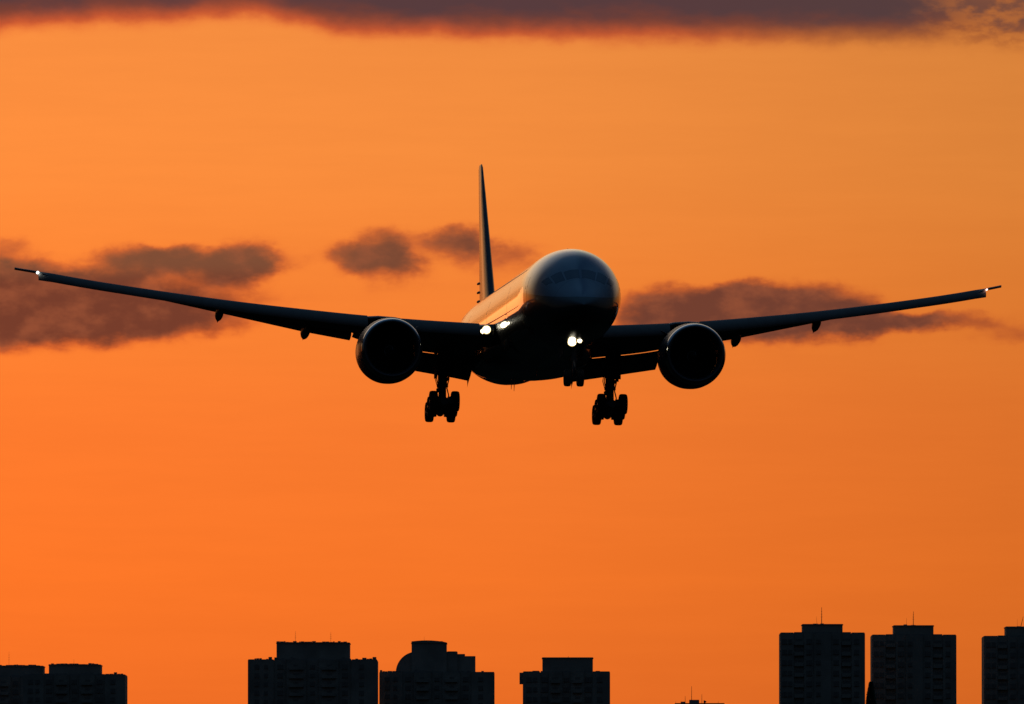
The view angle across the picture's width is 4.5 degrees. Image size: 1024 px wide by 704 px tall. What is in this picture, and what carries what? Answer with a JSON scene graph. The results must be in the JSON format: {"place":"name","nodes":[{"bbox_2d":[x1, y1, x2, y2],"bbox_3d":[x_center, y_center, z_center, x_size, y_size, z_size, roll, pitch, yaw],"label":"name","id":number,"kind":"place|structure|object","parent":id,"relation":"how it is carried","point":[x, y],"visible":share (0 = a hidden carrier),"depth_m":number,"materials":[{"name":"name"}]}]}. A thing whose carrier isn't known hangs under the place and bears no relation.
{"place":"outdoors","nodes":[
{"label":"outdoors","id":0,"kind":"place"},
{"bbox_2d":[14,164,1000,424],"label":"passenger airliner","id":1,"kind":"object","parent":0,"point":[552,316],"visible":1,"depth_m":838.94,"materials":[{"name":"paint"}]},
{"bbox_2d":[0,0,1023,703],"label":"sky","id":2,"kind":"structure","parent":0,"point":[185,493],"materials":[{"name":"orange"}]},
{"bbox_3d":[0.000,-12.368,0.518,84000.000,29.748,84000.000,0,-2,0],"label":"ground","id":3,"kind":"structure","parent":0,"visible":0},
{"bbox_2d":[0,657,44,703],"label":"apartment tower","id":4,"kind":"structure","parent":3,"relation":"on","point":[11,684],"depth_m":4639.73,"materials":[{"name":"paint"}]},
{"bbox_2d":[23,663,127,703],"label":"apartment tower","id":5,"kind":"structure","parent":3,"relation":"on","point":[73,683],"depth_m":4539.20,"materials":[{"name":"paint"}]},
{"bbox_2d":[46,688,51,692],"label":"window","id":6,"kind":"structure","parent":5,"relation":"in","point":[48,690],"depth_m":4539.69,"materials":[{"name":"black glass"}]},
{"bbox_2d":[46,697,51,701],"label":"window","id":7,"kind":"structure","parent":5,"relation":"in","point":[48,699],"depth_m":4539.69,"materials":[{"name":"black glass"}]},
{"bbox_2d":[248,631,377,703],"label":"apartment tower","id":8,"kind":"structure","parent":3,"relation":"on","point":[312,672],"depth_m":4599.39,"materials":[{"name":"paint"}]},
{"bbox_2d":[277,664,282,668],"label":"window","id":9,"kind":"structure","parent":8,"relation":"in","point":[279,666],"depth_m":4599.94,"materials":[{"name":"black glass"}]},
{"bbox_2d":[277,682,282,686],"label":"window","id":10,"kind":"structure","parent":8,"relation":"in","point":[279,684],"depth_m":4599.94,"materials":[{"name":"black glass"}]},
{"bbox_2d":[277,699,282,703],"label":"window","id":11,"kind":"structure","parent":8,"relation":"in","point":[279,701],"depth_m":4599.94,"materials":[{"name":"black glass"}]},
{"bbox_2d":[342,664,347,668],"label":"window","id":12,"kind":"structure","parent":8,"relation":"in","point":[344,666],"depth_m":4599.94,"materials":[{"name":"black glass"}]},
{"bbox_2d":[342,682,347,686],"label":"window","id":13,"kind":"structure","parent":8,"relation":"in","point":[344,684],"depth_m":4599.94,"materials":[{"name":"black glass"}]},
{"bbox_2d":[342,699,347,703],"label":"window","id":14,"kind":"structure","parent":8,"relation":"in","point":[344,701],"depth_m":4599.94,"materials":[{"name":"black glass"}]},
{"bbox_2d":[379,640,494,703],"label":"apartment tower","id":15,"kind":"structure","parent":3,"relation":"on","point":[430,672],"depth_m":4639.52,"materials":[{"name":"paint"}]},
{"bbox_2d":[405,677,410,681],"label":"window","id":16,"kind":"structure","parent":15,"relation":"in","point":[407,679],"depth_m":4639.41,"materials":[{"name":"black glass"}]},
{"bbox_2d":[405,694,410,698],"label":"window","id":17,"kind":"structure","parent":15,"relation":"in","point":[407,696],"depth_m":4639.41,"materials":[{"name":"black glass"}]},
{"bbox_2d":[519,657,609,703],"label":"apartment tower","id":18,"kind":"structure","parent":3,"relation":"on","point":[567,680],"depth_m":4099.37,"materials":[{"name":"paint"}]},
{"bbox_2d":[526,677,531,681],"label":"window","id":19,"kind":"structure","parent":18,"relation":"in","point":[528,679],"depth_m":4099.27,"materials":[{"name":"black glass"}]},
{"bbox_2d":[526,687,531,691],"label":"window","id":20,"kind":"structure","parent":18,"relation":"in","point":[528,689],"depth_m":4099.27,"materials":[{"name":"black glass"}]},
{"bbox_2d":[542,677,547,681],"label":"window","id":21,"kind":"structure","parent":18,"relation":"in","point":[544,679],"depth_m":4100.27,"materials":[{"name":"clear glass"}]},
{"bbox_2d":[542,687,547,691],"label":"window","id":22,"kind":"structure","parent":18,"relation":"in","point":[544,689],"depth_m":4099.27,"materials":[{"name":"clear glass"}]},
{"bbox_2d":[542,697,547,701],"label":"window","id":23,"kind":"structure","parent":18,"relation":"in","point":[544,699],"depth_m":4099.27,"materials":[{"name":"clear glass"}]},
{"bbox_2d":[585,677,590,681],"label":"window","id":24,"kind":"structure","parent":18,"relation":"in","point":[587,679],"depth_m":4100.27,"materials":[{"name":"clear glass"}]},
{"bbox_2d":[585,687,590,691],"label":"window","id":25,"kind":"structure","parent":18,"relation":"in","point":[587,689],"depth_m":4099.27,"materials":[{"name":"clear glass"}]},
{"bbox_2d":[585,697,590,701],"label":"window","id":26,"kind":"structure","parent":18,"relation":"in","point":[587,699],"depth_m":4099.27,"materials":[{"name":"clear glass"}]},
{"bbox_2d":[675,686,723,703],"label":"office block","id":27,"kind":"structure","parent":3,"relation":"on","point":[691,701],"depth_m":3903.07,"materials":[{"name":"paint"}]},
{"bbox_2d":[779,607,864,703],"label":"apartment tower","id":28,"kind":"structure","parent":3,"relation":"on","point":[821,663],"depth_m":3799.52,"materials":[{"name":"paint"}]},
{"bbox_2d":[865,681,876,703],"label":"conifer tree","id":29,"kind":"object","parent":3,"relation":"on","point":[870,697],"visible":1,"depth_m":2299.15,"materials":[{"name":"brown plant"}]},
{"bbox_2d":[870,611,956,703],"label":"apartment tower","id":30,"kind":"structure","parent":3,"relation":"on","point":[913,664],"depth_m":3829.50,"materials":[{"name":"paint"}]},
{"bbox_2d":[982,619,1023,703],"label":"apartment tower","id":31,"kind":"structure","parent":3,"relation":"on","point":[1002,669],"depth_m":3859.53,"materials":[{"name":"paint"}]},
{"bbox_2d":[1010,673,1015,677],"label":"window","id":32,"kind":"structure","parent":31,"relation":"in","point":[1012,675],"depth_m":3859.37,"materials":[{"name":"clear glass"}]},
{"bbox_2d":[1010,684,1015,688],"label":"window","id":33,"kind":"structure","parent":31,"relation":"in","point":[1012,686],"depth_m":3859.37,"materials":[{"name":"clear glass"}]},
{"bbox_2d":[1010,694,1015,698],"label":"window","id":34,"kind":"structure","parent":31,"relation":"in","point":[1012,696],"depth_m":3859.37,"materials":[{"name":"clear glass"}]}
]}

